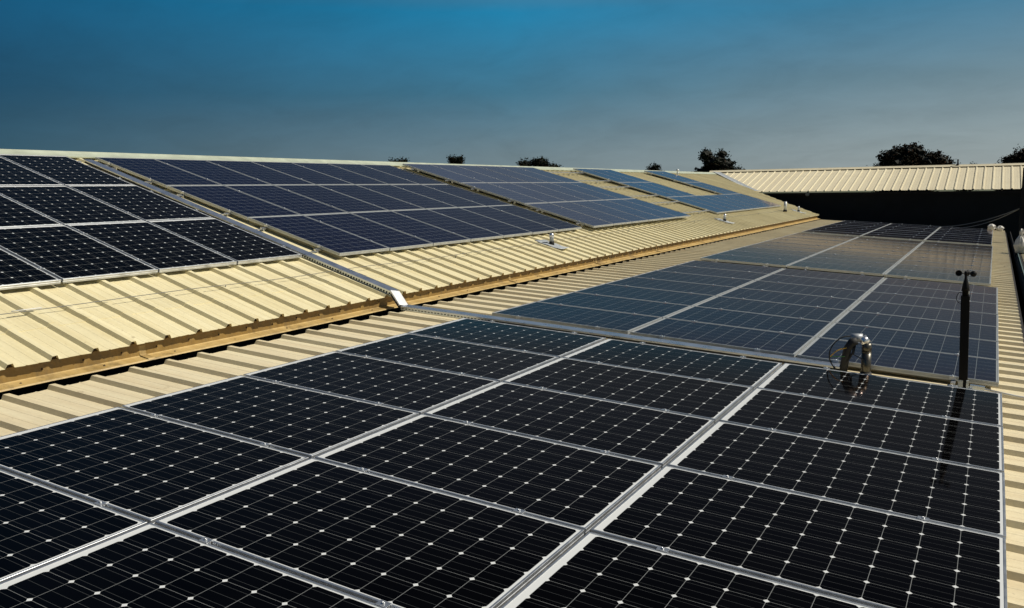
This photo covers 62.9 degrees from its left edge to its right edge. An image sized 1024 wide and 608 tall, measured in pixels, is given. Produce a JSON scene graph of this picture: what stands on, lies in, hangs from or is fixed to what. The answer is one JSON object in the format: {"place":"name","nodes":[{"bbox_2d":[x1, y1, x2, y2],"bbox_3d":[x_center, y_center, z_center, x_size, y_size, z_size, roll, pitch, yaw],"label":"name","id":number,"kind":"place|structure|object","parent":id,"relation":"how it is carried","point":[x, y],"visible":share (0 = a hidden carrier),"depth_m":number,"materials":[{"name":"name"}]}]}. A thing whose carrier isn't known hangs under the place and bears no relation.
{"place":"outdoors","nodes":[
{"label":"outdoors","id":0,"kind":"place"},
{"bbox_2d":[0,0,1023,171],"label":"sky","id":1,"kind":"structure","parent":0,"point":[597,84],"materials":[{"name":"blue"}]},
{"bbox_2d":[762,188,994,192],"bbox_3d":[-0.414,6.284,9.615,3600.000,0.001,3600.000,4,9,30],"label":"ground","id":2,"kind":"structure","parent":0,"point":[824,191],"depth_m":838.45,"materials":[{"name":"green plant"}]},
{"bbox_2d":[0,149,1023,607],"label":"warehouse","id":3,"kind":"structure","parent":2,"relation":"on","point":[62,361],"depth_m":8.49,"materials":[{"name":"beige paint"}]},
{"bbox_2d":[0,209,791,314],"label":"roof wire","id":4,"kind":"object","parent":3,"relation":"on","point":[287,277],"visible":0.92,"depth_m":8.65,"materials":[{"name":"metal"}]},
{"bbox_2d":[83,159,839,369],"bbox_3d":[-1.676,-0.762,9.709,10.442,2.123,0.460,4,9,31],"label":"cable tray","id":5,"kind":"object","parent":3,"relation":"on","point":[398,298],"visible":0.98,"depth_m":9.08,"materials":[{"name":"metal"}]},
{"bbox_2d":[445,180,609,182],"bbox_3d":[0.791,-3.220,22.040,0.061,0.078,9.020,4,9,30],"label":"mounting rail","id":6,"kind":"object","parent":3,"relation":"on","point":[576,180],"visible":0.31,"depth_m":24.65,"materials":[{"name":"metal"}]},
{"bbox_2d":[403,164,484,183],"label":"solar panel","id":7,"kind":"object","parent":6,"relation":"on","point":[440,172],"visible":1,"depth_m":18.77,"materials":[{"name":"blue glass"}]},
{"bbox_2d":[471,186,629,191],"bbox_3d":[1.366,-2.995,21.740,0.061,0.078,9.020,4,9,30],"label":"mounting rail","id":8,"kind":"object","parent":3,"relation":"on","point":[599,187],"visible":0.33,"depth_m":24.23,"materials":[{"name":"metal"}]},
{"bbox_2d":[462,183,546,204],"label":"solar panel","id":9,"kind":"object","parent":8,"relation":"on","point":[504,193],"visible":1,"depth_m":18.05,"materials":[{"name":"blue glass"}]},
{"bbox_2d":[508,195,658,203],"bbox_3d":[2.159,-2.684,21.327,0.061,0.078,9.020,4,9,30],"label":"mounting rail","id":10,"kind":"object","parent":3,"relation":"on","point":[629,196],"visible":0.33,"depth_m":23.88,"materials":[{"name":"metal"}]},
{"bbox_2d":[489,183,567,202],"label":"solar panel","id":11,"kind":"object","parent":10,"relation":"on","point":[528,192],"visible":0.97,"depth_m":19.02,"materials":[{"name":"blue glass"}]},
{"bbox_2d":[576,210,709,225],"bbox_3d":[3.527,-2.147,20.613,0.061,0.078,9.020,4,9,30],"label":"mounting rail","id":12,"kind":"object","parent":3,"relation":"on","point":[683,212],"visible":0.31,"depth_m":23.22,"materials":[{"name":"metal"}]},
{"bbox_2d":[525,203,613,227],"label":"solar panel","id":13,"kind":"object","parent":12,"relation":"on","point":[574,216],"visible":1,"depth_m":17.34,"materials":[{"name":"blue glass"}]},
{"bbox_2d":[548,202,631,224],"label":"solar panel","id":14,"kind":"object","parent":12,"relation":"on","point":[614,220],"visible":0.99,"depth_m":18.29,"materials":[{"name":"blue glass"}]},
{"bbox_2d":[569,201,648,222],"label":"solar panel","id":15,"kind":"object","parent":12,"relation":"on","point":[614,212],"visible":0.98,"depth_m":19.17,"materials":[{"name":"blue glass"}]},
{"bbox_2d":[850,334,871,374],"bbox_3d":[3.003,0.446,7.169,0.210,0.388,0.148,4,9,30],"label":"gooseneck pipe","id":16,"kind":"object","parent":3,"relation":"on","point":[866,351],"visible":0.74,"depth_m":7.13,"materials":[{"name":"metal"}]},
{"bbox_2d":[955,270,976,388],"bbox_3d":[3.625,0.210,6.714,0.167,0.962,0.136,4,9,30],"label":"anemometer mast","id":17,"kind":"object","parent":3,"relation":"on","point":[963,381],"visible":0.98,"depth_m":6.68,"materials":[{"name":"black metal"}]},
{"bbox_3d":[4.029,0.024,10.775,0.050,0.028,7.260,4,9,30],"label":"mounting rail","id":18,"kind":"object","parent":3,"relation":"on","visible":0},
{"bbox_2d":[630,318,814,356],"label":"solar panel","id":19,"kind":"object","parent":18,"relation":"on","point":[760,341],"visible":0.99,"depth_m":8.28,"materials":[{"name":"glass"}]},
{"bbox_2d":[665,306,831,338],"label":"solar panel","id":20,"kind":"object","parent":18,"relation":"on","point":[789,325],"visible":0.95,"depth_m":9.21,"materials":[{"name":"glass"}]},
{"bbox_2d":[695,296,845,323],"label":"solar panel","id":21,"kind":"object","parent":18,"relation":"on","point":[818,313],"visible":0.94,"depth_m":10.09,"materials":[{"name":"glass"}]},
{"bbox_2d":[719,288,857,311],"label":"solar panel","id":22,"kind":"object","parent":18,"relation":"on","point":[831,302],"visible":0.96,"depth_m":10.97,"materials":[{"name":"glass"}]},
{"bbox_2d":[738,280,867,301],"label":"solar panel","id":23,"kind":"object","parent":18,"relation":"on","point":[844,293],"visible":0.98,"depth_m":11.84,"materials":[{"name":"glass"}]},
{"bbox_2d":[758,274,876,292],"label":"solar panel","id":24,"kind":"object","parent":18,"relation":"on","point":[840,284],"visible":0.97,"depth_m":12.72,"materials":[{"name":"glass"}]},
{"bbox_2d":[772,268,884,284],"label":"solar panel","id":25,"kind":"object","parent":18,"relation":"on","point":[836,276],"visible":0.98,"depth_m":13.59,"materials":[{"name":"glass"}]},
{"bbox_3d":[5.424,0.205,9.995,0.050,0.028,7.260,4,9,30],"label":"mounting rail","id":26,"kind":"object","parent":3,"relation":"on","visible":0},
{"bbox_2d":[797,337,998,386],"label":"solar panel","id":27,"kind":"object","parent":26,"relation":"on","point":[945,366],"visible":0.8,"depth_m":7.47,"materials":[{"name":"glass"}]},
{"bbox_2d":[818,323,998,359],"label":"solar panel","id":28,"kind":"object","parent":26,"relation":"on","point":[929,342],"visible":0.66,"depth_m":8.45,"materials":[{"name":"glass"}]},
{"bbox_2d":[849,300,998,326],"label":"solar panel","id":29,"kind":"object","parent":26,"relation":"on","point":[886,308],"visible":0.61,"depth_m":10.20,"materials":[{"name":"glass"}]},
{"bbox_2d":[861,292,997,314],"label":"solar panel","id":30,"kind":"object","parent":26,"relation":"on","point":[950,304],"visible":0.67,"depth_m":11.06,"materials":[{"name":"glass"}]},
{"bbox_2d":[870,284,997,303],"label":"solar panel","id":31,"kind":"object","parent":26,"relation":"on","point":[936,293],"visible":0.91,"depth_m":11.95,"materials":[{"name":"glass"}]},
{"bbox_3d":[4.615,0.100,10.447,0.050,0.028,7.260,4,9,30],"label":"mounting rail","id":32,"kind":"object","parent":3,"relation":"on","visible":0},
{"bbox_2d":[834,310,997,341],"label":"solar panel","id":33,"kind":"object","parent":32,"relation":"on","point":[946,328],"visible":0.66,"depth_m":9.32,"materials":[{"name":"glass"}]},
{"bbox_2d":[879,278,997,294],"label":"solar panel","id":34,"kind":"object","parent":32,"relation":"on","point":[939,285],"visible":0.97,"depth_m":12.83,"materials":[{"name":"glass"}]},
{"bbox_3d":[6.879,-1.247,19.043,0.050,0.028,9.270,4,9,30],"label":"mounting rail","id":35,"kind":"object","parent":3,"relation":"on","visible":0},
{"bbox_2d":[700,254,796,266],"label":"solar panel","id":36,"kind":"object","parent":35,"relation":"on","point":[750,260],"visible":0.98,"depth_m":15.64,"materials":[{"name":"glass"}]},
{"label":"mounting rail","id":37,"kind":"object","parent":3,"relation":"on","visible":0},
{"bbox_2d":[787,261,888,275],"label":"solar panel","id":38,"kind":"object","parent":37,"relation":"on","point":[869,270],"visible":0.99,"depth_m":14.86,"materials":[{"name":"glass"}]},
{"bbox_2d":[800,257,894,269],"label":"solar panel","id":39,"kind":"object","parent":37,"relation":"on","point":[852,263],"visible":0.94,"depth_m":15.87,"materials":[{"name":"glass"}]},
{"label":"mounting rail","id":40,"kind":"object","parent":3,"relation":"on","visible":0},
{"bbox_2d":[884,269,990,285],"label":"solar panel","id":41,"kind":"object","parent":40,"relation":"on","point":[941,277],"visible":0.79,"depth_m":14.10,"materials":[{"name":"glass"}]},
{"bbox_2d":[891,264,990,277],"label":"solar panel","id":42,"kind":"object","parent":40,"relation":"on","point":[934,269],"visible":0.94,"depth_m":15.15,"materials":[{"name":"glass"}]},
{"bbox_2d":[897,260,991,271],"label":"solar panel","id":43,"kind":"object","parent":40,"relation":"on","point":[946,265],"visible":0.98,"depth_m":15.96,"materials":[{"name":"glass"}]},
{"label":"mounting rail","id":44,"kind":"object","parent":3,"relation":"on","visible":0},
{"bbox_2d":[0,248,60,289],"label":"solar panel","id":45,"kind":"object","parent":44,"relation":"on","point":[16,272],"visible":1,"depth_m":7.37,"materials":[{"name":"glass"}]},
{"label":"mounting rail","id":46,"kind":"object","parent":3,"relation":"on","visible":0},
{"bbox_2d":[0,225,157,282],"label":"solar panel","id":47,"kind":"object","parent":46,"relation":"on","point":[64,254],"visible":0.98,"depth_m":8.14,"materials":[{"name":"glass"}]},
{"bbox_2d":[66,221,236,272],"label":"solar panel","id":48,"kind":"object","parent":46,"relation":"on","point":[161,250],"visible":0.99,"depth_m":9.00,"materials":[{"name":"glass"}]},
{"bbox_2d":[147,218,301,264],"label":"solar panel","id":49,"kind":"object","parent":46,"relation":"on","point":[233,242],"visible":0.99,"depth_m":9.87,"materials":[{"name":"glass"}]},
{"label":"mounting rail","id":50,"kind":"object","parent":3,"relation":"on","visible":0},
{"bbox_2d":[0,194,62,227],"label":"solar panel","id":51,"kind":"object","parent":50,"relation":"on","point":[13,213],"visible":0.88,"depth_m":8.94,"materials":[{"name":"glass"}]},
{"bbox_2d":[0,185,143,224],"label":"solar panel","id":52,"kind":"object","parent":50,"relation":"on","point":[63,204],"visible":0.95,"depth_m":9.71,"materials":[{"name":"glass"}]},
{"bbox_2d":[66,185,212,220],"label":"solar panel","id":53,"kind":"object","parent":50,"relation":"on","point":[141,203],"visible":0.98,"depth_m":10.56,"materials":[{"name":"glass"}]},
{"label":"mounting rail","id":54,"kind":"object","parent":3,"relation":"on","visible":0},
{"bbox_2d":[0,157,62,185],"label":"solar panel","id":55,"kind":"object","parent":54,"relation":"on","point":[13,174],"visible":0.91,"depth_m":10.46,"materials":[{"name":"glass"}]},
{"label":"mounting rail","id":56,"kind":"object","parent":3,"relation":"on","visible":0},
{"bbox_2d":[0,154,133,185],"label":"solar panel","id":57,"kind":"object","parent":56,"relation":"on","point":[65,170],"visible":0.99,"depth_m":11.26,"materials":[{"name":"glass"}]},
{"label":"mounting rail","id":58,"kind":"object","parent":3,"relation":"on","visible":0},
{"bbox_2d":[303,213,432,250],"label":"solar panel","id":59,"kind":"object","parent":58,"relation":"on","point":[391,239],"visible":0.97,"depth_m":12.01,"materials":[{"name":"glass"}]},
{"bbox_2d":[428,207,532,237],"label":"solar panel","id":60,"kind":"object","parent":58,"relation":"on","point":[505,230],"visible":0.94,"depth_m":14.62,"materials":[{"name":"glass"}]},
{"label":"mounting rail","id":61,"kind":"object","parent":3,"relation":"on","visible":0},
{"bbox_2d":[248,215,388,255],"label":"solar panel","id":62,"kind":"object","parent":61,"relation":"on","point":[322,236],"visible":1,"depth_m":11.10,"materials":[{"name":"glass"}]},
{"bbox_2d":[351,211,470,245],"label":"solar panel","id":63,"kind":"object","parent":61,"relation":"on","point":[434,235],"visible":0.97,"depth_m":12.87,"materials":[{"name":"glass"}]},
{"bbox_2d":[392,209,502,240],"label":"solar panel","id":64,"kind":"object","parent":61,"relation":"on","point":[455,226],"visible":0.97,"depth_m":13.75,"materials":[{"name":"glass"}]},
{"bbox_2d":[459,206,557,233],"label":"solar panel","id":65,"kind":"object","parent":61,"relation":"on","point":[514,220],"visible":0.97,"depth_m":15.49,"materials":[{"name":"glass"}]},
{"bbox_2d":[488,205,581,230],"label":"solar panel","id":66,"kind":"object","parent":61,"relation":"on","point":[559,225],"visible":1,"depth_m":16.35,"materials":[{"name":"glass"}]},
{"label":"mounting rail","id":67,"kind":"object","parent":3,"relation":"on","visible":0},
{"bbox_2d":[224,185,347,214],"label":"solar panel","id":68,"kind":"object","parent":67,"relation":"on","point":[288,200],"visible":0.95,"depth_m":12.74,"materials":[{"name":"glass"}]},
{"bbox_2d":[358,184,456,208],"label":"solar panel","id":69,"kind":"object","parent":67,"relation":"on","point":[424,202],"visible":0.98,"depth_m":15.34,"materials":[{"name":"glass"}]},
{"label":"mounting rail","id":70,"kind":"object","parent":3,"relation":"on","visible":0},
{"bbox_2d":[167,185,299,219],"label":"solar panel","id":71,"kind":"object","parent":70,"relation":"on","point":[235,202],"visible":0.98,"depth_m":11.83,"materials":[{"name":"glass"}]},
{"bbox_2d":[274,185,388,212],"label":"solar panel","id":72,"kind":"object","parent":70,"relation":"on","point":[337,200],"visible":0.95,"depth_m":13.61,"materials":[{"name":"glass"}]},
{"bbox_2d":[319,185,423,210],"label":"solar panel","id":73,"kind":"object","parent":70,"relation":"on","point":[389,203],"visible":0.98,"depth_m":14.48,"materials":[{"name":"glass"}]},
{"bbox_2d":[392,184,484,207],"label":"solar panel","id":74,"kind":"object","parent":70,"relation":"on","point":[438,195],"visible":0.95,"depth_m":16.23,"materials":[{"name":"glass"}]},
{"bbox_2d":[421,184,510,205],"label":"solar panel","id":75,"kind":"object","parent":70,"relation":"on","point":[467,195],"visible":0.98,"depth_m":17.11,"materials":[{"name":"glass"}]},
{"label":"mounting rail","id":76,"kind":"object","parent":3,"relation":"on","visible":0},
{"bbox_2d":[95,157,220,187],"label":"solar panel","id":77,"kind":"object","parent":76,"relation":"on","point":[158,172],"visible":1,"depth_m":12.55,"materials":[{"name":"glass"}]},
{"bbox_2d":[155,159,271,184],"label":"solar panel","id":78,"kind":"object","parent":76,"relation":"on","point":[218,174],"visible":0.94,"depth_m":13.47,"materials":[{"name":"glass"}]},
{"bbox_2d":[205,160,314,184],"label":"solar panel","id":79,"kind":"object","parent":76,"relation":"on","point":[261,173],"visible":0.96,"depth_m":14.33,"materials":[{"name":"glass"}]},
{"bbox_2d":[250,161,353,184],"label":"solar panel","id":80,"kind":"object","parent":76,"relation":"on","point":[304,173],"visible":0.93,"depth_m":15.20,"materials":[{"name":"glass"}]},
{"bbox_2d":[291,162,386,184],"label":"solar panel","id":81,"kind":"object","parent":76,"relation":"on","point":[342,174],"visible":0.96,"depth_m":16.07,"materials":[{"name":"glass"}]},
{"bbox_2d":[327,163,417,184],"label":"solar panel","id":82,"kind":"object","parent":76,"relation":"on","point":[387,178],"visible":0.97,"depth_m":16.94,"materials":[{"name":"glass"}]},
{"bbox_2d":[360,164,445,183],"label":"solar panel","id":83,"kind":"object","parent":76,"relation":"on","point":[405,174],"visible":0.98,"depth_m":17.83,"materials":[{"name":"glass"}]},
{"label":"mounting rail","id":84,"kind":"object","parent":3,"relation":"on","visible":0},
{"bbox_2d":[121,375,418,458],"bbox_3d":[-1.536,0.686,5.371,1.614,0.049,1.011,7,11,29],"label":"solar panel","id":85,"kind":"object","parent":84,"relation":"on","point":[275,414],"visible":0.94,"depth_m":5.28,"materials":[{"name":"glass"}]},
{"bbox_2d":[691,147,745,173],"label":"tree","id":86,"kind":"object","parent":2,"relation":"on","point":[712,162],"visible":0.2,"depth_m":80.96,"materials":[{"name":"green plant"}]},
{"bbox_2d":[710,163,1023,242],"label":"warehouse","id":87,"kind":"structure","parent":2,"relation":"on","point":[944,208],"depth_m":34.67,"materials":[{"name":"beige paint"}]},
{"bbox_2d":[866,141,955,191],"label":"tree","id":88,"kind":"object","parent":2,"relation":"on","point":[910,155],"visible":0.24,"depth_m":83.70,"materials":[{"name":"green plant"}]},
{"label":"mounting rail","id":89,"kind":"object","parent":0,"visible":0},
{"bbox_2d":[0,469,146,582],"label":"solar panel","id":90,"kind":"object","parent":89,"relation":"on","point":[41,525],"visible":0.91,"depth_m":3.62,"materials":[{"name":"glass"}]},
{"bbox_2d":[0,407,308,523],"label":"solar panel","id":91,"kind":"object","parent":89,"relation":"on","point":[151,468],"visible":0.88,"depth_m":4.40,"materials":[{"name":"glass"}]},
{"bbox_2d":[243,351,498,414],"bbox_3d":[-1.037,0.559,6.232,1.614,0.049,1.011,7,11,29],"label":"solar panel","id":92,"kind":"object","parent":89,"relation":"on","point":[417,389],"visible":0.94,"depth_m":6.16,"materials":[{"name":"glass"}]},
{"bbox_2d":[336,333,558,381],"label":"solar panel","id":93,"kind":"object","parent":89,"relation":"on","point":[477,360],"visible":0.91,"depth_m":7.03,"materials":[{"name":"glass"}]},
{"bbox_2d":[407,318,605,357],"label":"solar panel","id":94,"kind":"object","parent":89,"relation":"on","point":[559,344],"visible":0.93,"depth_m":7.89,"materials":[{"name":"glass"}]},
{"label":"mounting rail","id":95,"kind":"object","parent":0,"visible":0},
{"bbox_2d":[0,523,391,607],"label":"solar panel","id":96,"kind":"object","parent":95,"relation":"on","point":[150,565],"visible":1,"depth_m":3.16,"materials":[{"name":"glass"}]},
{"bbox_2d":[155,458,583,607],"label":"solar panel","id":97,"kind":"object","parent":95,"relation":"on","point":[362,533],"visible":0.94,"depth_m":3.61,"materials":[{"name":"glass"}]},
{"bbox_2d":[315,414,660,535],"bbox_3d":[-0.118,0.867,4.577,1.614,0.050,1.011,7,11,29],"label":"solar panel","id":98,"kind":"object","parent":95,"relation":"on","point":[586,490],"visible":0.98,"depth_m":4.48,"materials":[{"name":"glass"}]},
{"bbox_2d":[424,382,714,468],"bbox_3d":[0.382,0.740,5.438,1.614,0.050,1.011,7,11,29],"label":"solar panel","id":99,"kind":"object","parent":95,"relation":"on","point":[662,437],"visible":0.96,"depth_m":5.35,"materials":[{"name":"glass"}]},
{"bbox_2d":[503,357,752,423],"bbox_3d":[0.881,0.614,6.299,1.614,0.049,1.011,7,11,29],"label":"solar panel","id":100,"kind":"object","parent":95,"relation":"on","point":[710,399],"visible":0.95,"depth_m":6.22,"materials":[{"name":"glass"}]},
{"bbox_2d":[563,339,781,389],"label":"solar panel","id":101,"kind":"object","parent":95,"relation":"on","point":[748,372],"visible":0.96,"depth_m":7.10,"materials":[{"name":"glass"}]},
{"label":"mounting rail","id":102,"kind":"object","parent":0,"visible":0},
{"bbox_2d":[501,532,874,607],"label":"solar panel","id":103,"kind":"object","parent":102,"relation":"on","point":[591,570],"visible":1,"depth_m":3.26,"materials":[{"name":"glass"}]},
{"bbox_2d":[591,465,1007,607],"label":"solar panel","id":104,"kind":"object","parent":102,"relation":"on","point":[866,556],"visible":0.99,"depth_m":3.69,"materials":[{"name":"glass"}]},
{"bbox_2d":[667,421,1005,536],"bbox_3d":[1.804,0.921,4.641,1.614,0.049,1.011,7,11,29],"label":"solar panel","id":105,"kind":"object","parent":102,"relation":"on","point":[937,490],"visible":0.95,"depth_m":4.55,"materials":[{"name":"glass"}]},
{"bbox_2d":[719,388,1003,471],"bbox_3d":[2.301,0.794,5.503,1.614,0.049,1.011,7,11,29],"label":"solar panel","id":106,"kind":"object","parent":102,"relation":"on","point":[945,438],"visible":0.98,"depth_m":5.42,"materials":[{"name":"glass"}]},
{"bbox_2d":[757,363,1002,426],"bbox_3d":[2.799,0.667,6.366,1.614,0.049,1.011,7,11,29],"label":"solar panel","id":107,"kind":"object","parent":102,"relation":"on","point":[966,404],"visible":0.92,"depth_m":6.30,"materials":[{"name":"glass"}]},
{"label":"mounting rail","id":108,"kind":"object","parent":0,"visible":0},
{"bbox_2d":[492,302,661,333],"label":"solar panel","id":109,"kind":"object","parent":108,"relation":"on","point":[592,319],"visible":1,"depth_m":9.05,"materials":[{"name":"glass"}]},
{"bbox_2d":[574,284,715,306],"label":"solar panel","id":110,"kind":"object","parent":108,"relation":"on","point":[691,299],"visible":0.94,"depth_m":10.87,"materials":[{"name":"glass"}]},
{"bbox_2d":[605,277,735,295],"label":"solar panel","id":111,"kind":"object","parent":108,"relation":"on","point":[688,287],"visible":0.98,"depth_m":11.75,"materials":[{"name":"glass"}]},
{"bbox_2d":[632,270,753,287],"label":"solar panel","id":112,"kind":"object","parent":108,"relation":"on","point":[700,279],"visible":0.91,"depth_m":12.63,"materials":[{"name":"glass"}]},
{"bbox_2d":[678,260,783,273],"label":"solar panel","id":113,"kind":"object","parent":108,"relation":"on","point":[736,267],"visible":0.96,"depth_m":14.37,"materials":[{"name":"glass"}]},
{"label":"mounting rail","id":114,"kind":"object","parent":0,"visible":0},
{"bbox_2d":[536,292,690,318],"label":"solar panel","id":115,"kind":"object","parent":114,"relation":"on","point":[628,305],"visible":0.95,"depth_m":10.00,"materials":[{"name":"glass"}]},
{"bbox_2d":[656,265,769,280],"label":"solar panel","id":116,"kind":"object","parent":114,"relation":"on","point":[749,275],"visible":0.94,"depth_m":13.50,"materials":[{"name":"glass"}]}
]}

